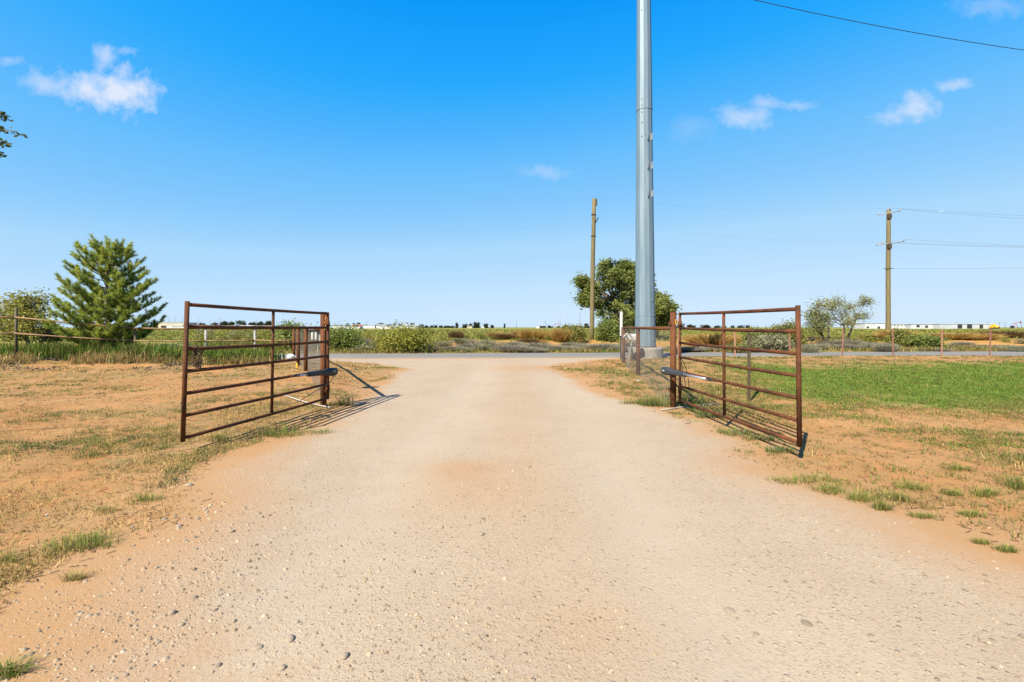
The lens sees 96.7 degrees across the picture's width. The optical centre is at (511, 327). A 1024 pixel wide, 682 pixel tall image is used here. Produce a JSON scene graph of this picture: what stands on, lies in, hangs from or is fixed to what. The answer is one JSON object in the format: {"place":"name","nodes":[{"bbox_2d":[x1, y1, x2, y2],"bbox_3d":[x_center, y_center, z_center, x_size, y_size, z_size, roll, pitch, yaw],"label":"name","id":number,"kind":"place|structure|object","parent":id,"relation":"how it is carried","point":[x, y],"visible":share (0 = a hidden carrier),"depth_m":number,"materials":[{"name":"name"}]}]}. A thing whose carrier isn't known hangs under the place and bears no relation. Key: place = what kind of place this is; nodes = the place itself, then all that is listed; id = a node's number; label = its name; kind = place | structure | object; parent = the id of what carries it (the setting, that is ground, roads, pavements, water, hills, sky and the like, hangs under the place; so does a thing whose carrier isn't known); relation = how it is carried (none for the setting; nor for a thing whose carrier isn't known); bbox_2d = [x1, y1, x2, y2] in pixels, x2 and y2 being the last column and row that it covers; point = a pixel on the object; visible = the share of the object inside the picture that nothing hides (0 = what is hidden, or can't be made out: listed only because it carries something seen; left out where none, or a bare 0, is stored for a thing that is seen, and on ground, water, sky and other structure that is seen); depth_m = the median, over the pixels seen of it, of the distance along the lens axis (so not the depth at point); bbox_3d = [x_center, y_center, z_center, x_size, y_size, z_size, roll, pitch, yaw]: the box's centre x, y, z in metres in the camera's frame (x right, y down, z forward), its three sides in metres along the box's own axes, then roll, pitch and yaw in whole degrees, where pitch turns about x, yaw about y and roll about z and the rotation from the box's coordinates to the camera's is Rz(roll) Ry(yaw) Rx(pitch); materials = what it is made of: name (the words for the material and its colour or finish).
{"place":"outdoors","nodes":[
{"label":"outdoors","id":0,"kind":"place"},
{"bbox_2d":[0,337,290,365],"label":"tall verge grass","id":1,"kind":"structure","parent":0,"point":[97,353],"depth_m":14.78,"materials":[{"name":"green plant"}]},
{"bbox_2d":[158,322,196,327],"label":"building","id":2,"kind":"structure","parent":0,"point":[162,324],"depth_m":250.00,"materials":[{"name":"grey metal"}]},
{"bbox_2d":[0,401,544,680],"bbox_3d":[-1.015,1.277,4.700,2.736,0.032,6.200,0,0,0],"label":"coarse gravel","id":3,"kind":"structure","parent":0,"point":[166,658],"depth_m":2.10,"materials":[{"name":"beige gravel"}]},
{"bbox_2d":[0,357,1023,681],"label":"driveway","id":4,"kind":"structure","parent":0,"point":[630,449],"depth_m":2.45,"materials":[{"name":"beige gravel"}]},
{"bbox_2d":[0,648,53,679],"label":"weed tuft","id":5,"kind":"object","parent":4,"relation":"on","point":[9,671],"visible":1,"depth_m":1.68,"materials":[{"name":"green plant"}]},
{"bbox_2d":[47,565,89,581],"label":"weed tuft","id":6,"kind":"object","parent":4,"relation":"on","point":[74,577],"visible":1,"depth_m":2.31,"materials":[{"name":"green plant"}]},
{"bbox_2d":[259,424,301,438],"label":"weed tuft","id":7,"kind":"object","parent":4,"relation":"on","point":[273,434],"visible":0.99,"depth_m":5.33,"materials":[{"name":"green plant"}]},
{"bbox_2d":[278,426,334,436],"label":"weed tuft","id":8,"kind":"object","parent":4,"relation":"on","point":[314,431],"visible":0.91,"depth_m":5.52,"materials":[{"name":"green plant"}]},
{"bbox_2d":[328,393,356,405],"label":"weed tuft","id":9,"kind":"object","parent":4,"relation":"on","point":[344,402],"visible":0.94,"depth_m":7.40,"materials":[{"name":"green plant"}]},
{"bbox_2d":[765,472,816,485],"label":"weed tuft","id":10,"kind":"object","parent":4,"relation":"on","point":[795,479],"visible":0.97,"depth_m":3.76,"materials":[{"name":"green plant"}]},
{"bbox_2d":[807,479,852,495],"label":"weed tuft","id":11,"kind":"object","parent":4,"relation":"on","point":[828,487],"visible":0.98,"depth_m":3.54,"materials":[{"name":"green plant"}]},
{"bbox_2d":[866,496,901,510],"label":"weed tuft","id":12,"kind":"object","parent":4,"relation":"on","point":[884,505],"visible":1,"depth_m":3.19,"materials":[{"name":"green plant"}]},
{"bbox_2d":[904,510,941,519],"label":"weed tuft","id":13,"kind":"object","parent":4,"relation":"on","point":[920,516],"visible":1,"depth_m":3.06,"materials":[{"name":"green plant"}]},
{"bbox_2d":[971,535,992,544],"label":"weed tuft","id":14,"kind":"object","parent":4,"relation":"on","point":[981,541],"visible":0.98,"depth_m":2.70,"materials":[{"name":"green plant"}]},
{"bbox_2d":[988,542,1023,552],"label":"weed tuft","id":15,"kind":"object","parent":4,"relation":"on","point":[1003,548],"visible":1,"depth_m":2.61,"materials":[{"name":"green plant"}]},
{"bbox_2d":[0,355,1023,608],"bbox_3d":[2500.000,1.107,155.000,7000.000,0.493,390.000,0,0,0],"label":"ground","id":16,"kind":"structure","parent":0,"point":[91,403],"depth_m":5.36,"materials":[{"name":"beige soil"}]},
{"bbox_2d":[0,111,27,157],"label":"elm tree","id":17,"kind":"object","parent":16,"relation":"on","point":[2,128],"visible":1,"depth_m":4.00,"materials":[{"name":"green plant"}]},
{"bbox_2d":[0,546,35,564],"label":"weed tuft","id":18,"kind":"object","parent":16,"relation":"on","point":[8,557],"visible":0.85,"depth_m":2.51,"materials":[{"name":"green plant"}]},
{"bbox_2d":[0,286,68,346],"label":"bushy tree","id":19,"kind":"object","parent":16,"relation":"on","point":[26,308],"visible":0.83,"depth_m":15.89,"materials":[{"name":"green plant"}]},
{"bbox_2d":[26,525,123,560],"bbox_3d":[-2.572,1.241,2.700,0.533,0.109,0.434,0,0,-31],"label":"weed tuft","id":20,"kind":"object","parent":16,"relation":"on","point":[81,542],"visible":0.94,"depth_m":2.67,"materials":[{"name":"green plant"}]},
{"bbox_2d":[35,232,167,346],"bbox_3d":[-14.383,-1.009,16.146,3.337,4.594,3.278,0,0,0],"label":"pine tree","id":21,"kind":"object","parent":16,"relation":"on","point":[109,301],"visible":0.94,"depth_m":15.65,"materials":[{"name":"green plant"}]},
{"bbox_2d":[0,357,213,370],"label":"grass","id":22,"kind":"structure","parent":16,"relation":"on","point":[58,359],"depth_m":13.26,"materials":[{"name":"brown plant"}]},
{"bbox_2d":[91,503,123,513],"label":"weed tuft","id":23,"kind":"object","parent":16,"relation":"on","point":[108,509],"visible":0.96,"depth_m":3.19,"materials":[{"name":"green plant"}]},
{"bbox_2d":[120,489,163,504],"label":"weed tuft","id":24,"kind":"object","parent":16,"relation":"on","point":[141,499],"visible":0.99,"depth_m":3.35,"materials":[{"name":"green plant"}]},
{"bbox_2d":[0,307,291,354],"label":"pipe fence","id":25,"kind":"object","parent":16,"relation":"on","point":[16,333],"visible":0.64,"depth_m":15.32,"materials":[{"name":"brown metal"}]},
{"bbox_2d":[189,345,203,367],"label":"bush","id":26,"kind":"object","parent":16,"relation":"on","point":[196,364],"visible":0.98,"depth_m":4.83,"materials":[{"name":"brown plant"}]},
{"bbox_2d":[205,431,236,440],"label":"weed tuft","id":27,"kind":"object","parent":16,"relation":"on","point":[220,436],"visible":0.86,"depth_m":5.18,"materials":[{"name":"green plant"}]},
{"bbox_2d":[292,329,319,392],"bbox_3d":[-5.561,0.722,12.185,0.189,1.471,10.814,0,0,-28],"label":"wing fence","id":28,"kind":"object","parent":16,"relation":"on","point":[297,350],"visible":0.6,"depth_m":12.21,"materials":[{"name":"metal"}]},
{"bbox_2d":[308,329,318,354],"bbox_3d":[-3.720,0.287,8.720,0.320,0.505,0.140,0,0,0],"label":"control box","id":29,"kind":"object","parent":28,"relation":"attached to","point":[316,335],"visible":0.57,"depth_m":8.68,"materials":[{"name":"white plastic"}]},
{"bbox_2d":[320,314,326,406],"bbox_3d":[-3.028,0.641,7.326,0.100,1.779,0.136,0,0,-42],"label":"gate post","id":30,"kind":"object","parent":16,"relation":"on","point":[323,352],"visible":0.57,"depth_m":7.30,"materials":[{"name":"brown metal"}]},
{"bbox_2d":[180,301,329,441],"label":"pipe gate","id":31,"kind":"structure","parent":30,"relation":"attached to","point":[186,371],"depth_m":5.47,"materials":[{"name":"brown metal"}]},
{"bbox_2d":[290,367,337,376],"bbox_3d":[-2.925,0.693,6.790,0.273,0.128,0.954,0,0,8],"label":"gate actuator","id":32,"kind":"object","parent":31,"relation":"attached to","point":[330,371],"visible":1,"depth_m":6.85,"materials":[{"name":"black plastic"}]},
{"bbox_2d":[0,362,1023,612],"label":"dry twigs","id":33,"kind":"object","parent":16,"relation":"on","point":[576,378],"visible":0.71,"depth_m":4.61,"materials":[{"name":"brown plant"}]},
{"bbox_2d":[620,312,622,358],"bbox_3d":[4.419,0.484,18.410,0.105,2.230,0.054,0,0,20],"label":"marker post","id":34,"kind":"object","parent":16,"relation":"on","point":[621,319],"visible":0.75,"depth_m":18.40,"materials":[{"name":"white plastic"}]},
{"bbox_2d":[628,0,662,358],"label":"steel monopole","id":35,"kind":"object","parent":16,"relation":"on","point":[644,290],"visible":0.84,"depth_m":18.02,"materials":[{"name":"grey metal"}]},
{"bbox_2d":[755,0,1022,49],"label":"power line","id":36,"kind":"object","parent":35,"relation":"attached to","point":[885,27],"visible":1,"depth_m":19.35,"materials":[{"name":"black metal"}]},
{"bbox_2d":[621,326,676,402],"bbox_3d":[3.464,0.734,12.832,0.230,1.496,11.012,0,0,9],"label":"wing fence","id":37,"kind":"object","parent":16,"relation":"on","point":[636,349],"visible":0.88,"depth_m":10.93,"materials":[{"name":"metal"}]},
{"bbox_2d":[630,393,676,407],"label":"weed tuft","id":38,"kind":"object","parent":16,"relation":"on","point":[653,402],"visible":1,"depth_m":7.39,"materials":[{"name":"green plant"}]},
{"bbox_2d":[668,312,677,406],"bbox_3d":[2.585,0.644,7.332,0.145,1.783,0.114,0,0,0],"label":"gate post","id":39,"kind":"object","parent":16,"relation":"on","point":[673,323],"visible":0.89,"depth_m":7.30,"materials":[{"name":"brown metal"}]},
{"bbox_2d":[661,367,714,380],"bbox_3d":[2.531,0.682,6.652,0.274,0.128,1.264,0,0,-5],"label":"gate actuator","id":40,"kind":"object","parent":39,"relation":"attached to","point":[667,371],"visible":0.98,"depth_m":6.77,"materials":[{"name":"grey metal"}]},
{"bbox_2d":[678,305,801,446],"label":"pipe gate","id":41,"kind":"structure","parent":39,"relation":"attached to","point":[797,397],"depth_m":5.13,"materials":[{"name":"brown metal"}]},
{"bbox_2d":[676,389,711,404],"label":"weed tuft","id":42,"kind":"object","parent":16,"relation":"on","point":[696,402],"visible":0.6,"depth_m":7.68,"materials":[{"name":"green plant"}]},
{"bbox_2d":[692,409,723,418],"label":"weed tuft","id":43,"kind":"object","parent":16,"relation":"on","point":[707,414],"visible":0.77,"depth_m":6.45,"materials":[{"name":"green plant"}]},
{"bbox_2d":[711,424,756,436],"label":"weed tuft","id":44,"kind":"object","parent":16,"relation":"on","point":[726,432],"visible":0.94,"depth_m":5.46,"materials":[{"name":"green plant"}]},
{"bbox_2d":[725,338,760,352],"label":"olive bush","id":45,"kind":"object","parent":16,"relation":"on","point":[739,345],"visible":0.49,"depth_m":22.29,"materials":[{"name":"green plant"}]},
{"bbox_2d":[747,332,750,401],"bbox_3d":[4.184,0.772,8.050,0.060,1.474,0.044,0,0,0],"label":"fence post","id":46,"kind":"object","parent":16,"relation":"on","point":[749,365],"visible":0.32,"depth_m":8.03,"materials":[{"name":"brown metal"}]},
{"bbox_2d":[739,431,781,441],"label":"weed tuft","id":47,"kind":"object","parent":16,"relation":"on","point":[753,437],"visible":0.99,"depth_m":5.18,"materials":[{"name":"green plant"}]},
{"bbox_2d":[743,332,795,352],"bbox_3d":[12.836,0.756,22.731,2.480,1.282,2.556,0,0,-29],"label":"sage bush","id":48,"kind":"object","parent":16,"relation":"on","point":[769,341],"visible":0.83,"depth_m":22.31,"materials":[{"name":"green plant"}]},
{"bbox_2d":[762,445,795,453],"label":"weed tuft","id":49,"kind":"object","parent":16,"relation":"on","point":[787,449],"visible":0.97,"depth_m":4.66,"materials":[{"name":"green plant"}]},
{"bbox_2d":[793,342,823,352],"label":"sage bush","id":50,"kind":"object","parent":16,"relation":"on","point":[811,349],"visible":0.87,"depth_m":22.30,"materials":[{"name":"green plant"}]},
{"bbox_2d":[800,472,853,486],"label":"weed tuft","id":51,"kind":"object","parent":16,"relation":"on","point":[821,477],"visible":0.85,"depth_m":3.82,"materials":[{"name":"green plant"}]},
{"bbox_2d":[692,358,1023,449],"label":"lawn grass","id":52,"kind":"structure","parent":16,"relation":"on","point":[976,391],"depth_m":9.69,"materials":[{"name":"green plant"}]},
{"bbox_2d":[838,487,883,503],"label":"weed tuft","id":53,"kind":"object","parent":16,"relation":"on","point":[857,496],"visible":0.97,"depth_m":3.38,"materials":[{"name":"green plant"}]},
{"bbox_2d":[869,342,900,351],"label":"grey scrub","id":54,"kind":"object","parent":16,"relation":"on","point":[882,347],"visible":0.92,"depth_m":23.30,"materials":[{"name":"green plant"}]},
{"bbox_2d":[875,489,915,501],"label":"weed tuft","id":55,"kind":"object","parent":16,"relation":"on","point":[894,495],"visible":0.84,"depth_m":3.38,"materials":[{"name":"green plant"}]},
{"bbox_2d":[891,478,932,492],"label":"weed tuft","id":56,"kind":"object","parent":16,"relation":"on","point":[913,486],"visible":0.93,"depth_m":3.62,"materials":[{"name":"green plant"}]},
{"bbox_2d":[939,487,966,496],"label":"weed tuft","id":57,"kind":"object","parent":16,"relation":"on","point":[951,493],"visible":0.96,"depth_m":3.53,"materials":[{"name":"green plant"}]},
{"bbox_2d":[945,463,975,471],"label":"weed tuft","id":58,"kind":"object","parent":16,"relation":"on","point":[954,466],"visible":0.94,"depth_m":4.08,"materials":[{"name":"green plant"}]},
{"bbox_2d":[954,508,990,518],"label":"weed tuft","id":59,"kind":"object","parent":16,"relation":"on","point":[972,513],"visible":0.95,"depth_m":3.11,"materials":[{"name":"green plant"}]},
{"bbox_2d":[957,482,1006,498],"bbox_3d":[3.682,1.259,3.524,0.394,0.105,0.258,0,0,-21],"label":"weed tuft","id":60,"kind":"object","parent":16,"relation":"on","point":[981,492],"visible":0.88,"depth_m":3.51,"materials":[{"name":"green plant"}]},
{"bbox_2d":[998,472,1023,489],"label":"weed tuft","id":61,"kind":"object","parent":16,"relation":"on","point":[1017,484],"visible":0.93,"depth_m":3.66,"materials":[{"name":"green plant"}]},
{"bbox_2d":[0,327,1023,353],"bbox_3d":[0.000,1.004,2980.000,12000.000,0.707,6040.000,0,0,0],"label":"field","id":62,"kind":"structure","parent":0,"point":[980,342],"depth_m":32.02,"materials":[{"name":"green plant"}]},
{"bbox_2d":[191,330,211,344],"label":"yellow green bush","id":63,"kind":"object","parent":62,"relation":"on","point":[202,337],"visible":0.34,"depth_m":24.90,"materials":[{"name":"green plant"}]},
{"bbox_2d":[267,317,310,350],"bbox_3d":[-12.014,0.331,24.998,2.420,2.154,2.506,0,0,0],"label":"green bush","id":64,"kind":"object","parent":62,"relation":"on","point":[285,334],"visible":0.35,"depth_m":24.62,"materials":[{"name":"green plant"}]},
{"bbox_2d":[311,320,369,349],"bbox_3d":[-9.108,0.476,24.885,2.998,1.744,2.921,0,0,0],"label":"green bush","id":65,"kind":"object","parent":62,"relation":"on","point":[343,338],"visible":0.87,"depth_m":24.35,"materials":[{"name":"green plant"}]},
{"bbox_2d":[359,319,448,352],"bbox_3d":[-5.370,0.496,23.233,4.313,1.819,4.595,0,0,0],"label":"yellow green bush","id":66,"kind":"object","parent":62,"relation":"on","point":[412,339],"visible":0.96,"depth_m":22.71,"materials":[{"name":"green plant"}]},
{"bbox_2d":[447,330,464,338],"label":"brown bush","id":67,"kind":"object","parent":62,"relation":"on","point":[456,334],"visible":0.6,"depth_m":32.75,"materials":[{"name":"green plant"}]},
{"bbox_2d":[494,333,518,339],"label":"brown bush","id":68,"kind":"object","parent":62,"relation":"on","point":[506,336],"visible":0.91,"depth_m":31.35,"materials":[{"name":"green plant"}]},
{"bbox_2d":[490,344,524,351],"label":"grey scrub","id":69,"kind":"object","parent":62,"relation":"on","point":[502,347],"visible":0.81,"depth_m":23.07,"materials":[{"name":"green plant"}]},
{"bbox_2d":[516,328,542,338],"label":"rusty bush","id":70,"kind":"object","parent":62,"relation":"on","point":[530,333],"visible":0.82,"depth_m":31.56,"materials":[{"name":"brown plant"}]},
{"bbox_2d":[512,347,547,352],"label":"grey scrub","id":71,"kind":"object","parent":62,"relation":"on","point":[534,350],"visible":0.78,"depth_m":22.82,"materials":[{"name":"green plant"}]},
{"bbox_2d":[518,342,559,348],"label":"grey scrub","id":72,"kind":"object","parent":62,"relation":"on","point":[541,345],"visible":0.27,"depth_m":24.49,"materials":[{"name":"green plant"}]},
{"bbox_2d":[547,327,571,341],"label":"rusty bush","id":73,"kind":"object","parent":62,"relation":"on","point":[555,336],"visible":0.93,"depth_m":29.58,"materials":[{"name":"brown plant"}]},
{"bbox_2d":[549,323,589,341],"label":"olive bush","id":74,"kind":"object","parent":62,"relation":"on","point":[578,331],"visible":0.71,"depth_m":30.04,"materials":[{"name":"green plant"}]},
{"bbox_2d":[589,198,598,339],"bbox_3d":[5.945,-4.005,33.000,0.711,10.629,0.341,0,0,0],"label":"utility pole","id":75,"kind":"object","parent":62,"relation":"on","point":[592,276],"visible":0.96,"depth_m":32.87,"materials":[{"name":"brown wood"}]},
{"bbox_2d":[583,342,625,350],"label":"grey scrub","id":76,"kind":"object","parent":62,"relation":"on","point":[600,346],"visible":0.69,"depth_m":24.17,"materials":[{"name":"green plant"}]},
{"bbox_2d":[594,315,619,341],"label":"green bush","id":77,"kind":"object","parent":62,"relation":"on","point":[606,330],"visible":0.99,"depth_m":30.75,"materials":[{"name":"green plant"}]},
{"bbox_2d":[569,256,682,338],"bbox_3d":[9.052,-1.892,35.665,8.952,7.547,6.057,0,0,0],"label":"leafy tree","id":78,"kind":"object","parent":62,"relation":"on","point":[620,279],"visible":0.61,"depth_m":35.45,"materials":[{"name":"green plant"}]},
{"bbox_2d":[676,346,714,351],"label":"grey scrub","id":79,"kind":"object","parent":62,"relation":"on","point":[691,349],"visible":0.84,"depth_m":23.33,"materials":[{"name":"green plant"}]},
{"bbox_2d":[677,332,742,344],"bbox_3d":[13.324,0.760,30.172,5.410,1.049,5.596,0,0,-20],"label":"rusty bush","id":80,"kind":"object","parent":62,"relation":"on","point":[713,339],"visible":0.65,"depth_m":29.11,"materials":[{"name":"brown plant"}]},
{"bbox_2d":[739,325,762,344],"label":"green bush","id":81,"kind":"object","parent":62,"relation":"on","point":[744,336],"visible":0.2,"depth_m":27.78,"materials":[{"name":"green plant"}]},
{"bbox_2d":[778,318,811,345],"bbox_3d":[16.499,0.378,26.986,2.151,1.880,2.267,0,0,0],"label":"olive bush","id":82,"kind":"object","parent":62,"relation":"on","point":[791,326],"visible":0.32,"depth_m":26.67,"materials":[{"name":"green plant"}]},
{"bbox_2d":[801,297,840,341],"bbox_3d":[18.699,-0.255,27.708,2.871,3.260,2.161,0,0,-33],"label":"mesquite tree","id":83,"kind":"object","parent":62,"relation":"on","point":[815,314],"visible":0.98,"depth_m":27.35,"materials":[{"name":"green plant"}]},
{"bbox_2d":[809,340,853,344],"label":"grey scrub","id":84,"kind":"object","parent":62,"relation":"on","point":[831,342],"visible":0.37,"depth_m":26.67,"materials":[{"name":"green plant"}]},
{"bbox_2d":[817,292,878,339],"bbox_3d":[21.934,-0.555,30.108,4.012,3.867,2.419,0,0,-11],"label":"mesquite tree","id":85,"kind":"object","parent":62,"relation":"on","point":[847,322],"visible":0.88,"depth_m":29.93,"materials":[{"name":"green plant"}]},
{"bbox_2d":[828,339,867,344],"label":"grey scrub","id":86,"kind":"object","parent":62,"relation":"on","point":[856,342],"visible":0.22,"depth_m":26.63,"materials":[{"name":"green plant"}]},
{"bbox_2d":[829,344,867,349],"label":"grey scrub","id":87,"kind":"object","parent":62,"relation":"on","point":[849,346],"visible":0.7,"depth_m":25.10,"materials":[{"name":"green plant"}]},
{"bbox_2d":[845,335,884,342],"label":"yellow green bush","id":88,"kind":"object","parent":62,"relation":"on","point":[871,339],"visible":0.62,"depth_m":29.58,"materials":[{"name":"green plant"}]},
{"bbox_2d":[876,207,904,330],"bbox_3d":[28.116,-3.820,33.967,2.160,10.237,0.387,0,0,0],"label":"utility pole","id":89,"kind":"object","parent":62,"relation":"on","point":[888,268],"visible":0.96,"depth_m":33.87,"materials":[{"name":"brown wood"}]},
{"bbox_2d":[869,329,920,337],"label":"rusty bush","id":90,"kind":"object","parent":62,"relation":"on","point":[882,334],"visible":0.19,"depth_m":32.02,"materials":[{"name":"brown plant"}]},
{"bbox_2d":[882,324,914,347],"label":"olive bush","id":91,"kind":"object","parent":62,"relation":"on","point":[898,335],"visible":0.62,"depth_m":26.79,"materials":[{"name":"green plant"}]},
{"bbox_2d":[900,333,953,347],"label":"green bush","id":92,"kind":"object","parent":62,"relation":"on","point":[922,340],"visible":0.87,"depth_m":25.53,"materials":[{"name":"green plant"}]},
{"bbox_2d":[924,332,992,339],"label":"rusty bush","id":93,"kind":"object","parent":62,"relation":"on","point":[959,336],"visible":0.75,"depth_m":32.20,"materials":[{"name":"brown plant"}]},
{"bbox_2d":[955,332,1012,339],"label":"rusty bush","id":94,"kind":"object","parent":62,"relation":"on","point":[994,337],"visible":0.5,"depth_m":32.27,"materials":[{"name":"brown plant"}]},
{"bbox_2d":[970,330,1023,337],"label":"brown bush","id":95,"kind":"object","parent":62,"relation":"on","point":[1015,333],"visible":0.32,"depth_m":35.18,"materials":[{"name":"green plant"}]},
{"bbox_2d":[0,0,1023,326],"label":"sky","id":96,"kind":"structure","parent":0,"point":[191,122],"materials":[{"name":"blue"}]},
{"bbox_2d":[249,344,1023,353],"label":"roadside grass","id":97,"kind":"structure","parent":0,"point":[902,349],"depth_m":23.64,"materials":[{"name":"green plant"}]},
{"bbox_2d":[277,351,1023,358],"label":"road","id":98,"kind":"structure","parent":0,"point":[538,355],"depth_m":20.74,"materials":[{"name":"grey asphalt"}]},
{"bbox_2d":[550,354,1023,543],"bbox_3d":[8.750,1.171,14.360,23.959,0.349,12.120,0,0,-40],"label":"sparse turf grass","id":99,"kind":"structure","parent":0,"point":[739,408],"depth_m":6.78,"materials":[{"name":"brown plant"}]},
{"bbox_2d":[852,323,884,328],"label":"building","id":100,"kind":"structure","parent":0,"point":[871,326],"depth_m":230.00,"materials":[{"name":"grey metal"}]},
{"bbox_2d":[906,324,932,328],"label":"building","id":101,"kind":"structure","parent":0,"point":[919,326],"depth_m":232.00,"materials":[{"name":"grey metal"}]},
{"bbox_2d":[933,324,989,328],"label":"building","id":102,"kind":"structure","parent":0,"point":[960,326],"depth_m":228.00,"materials":[{"name":"grey metal"}]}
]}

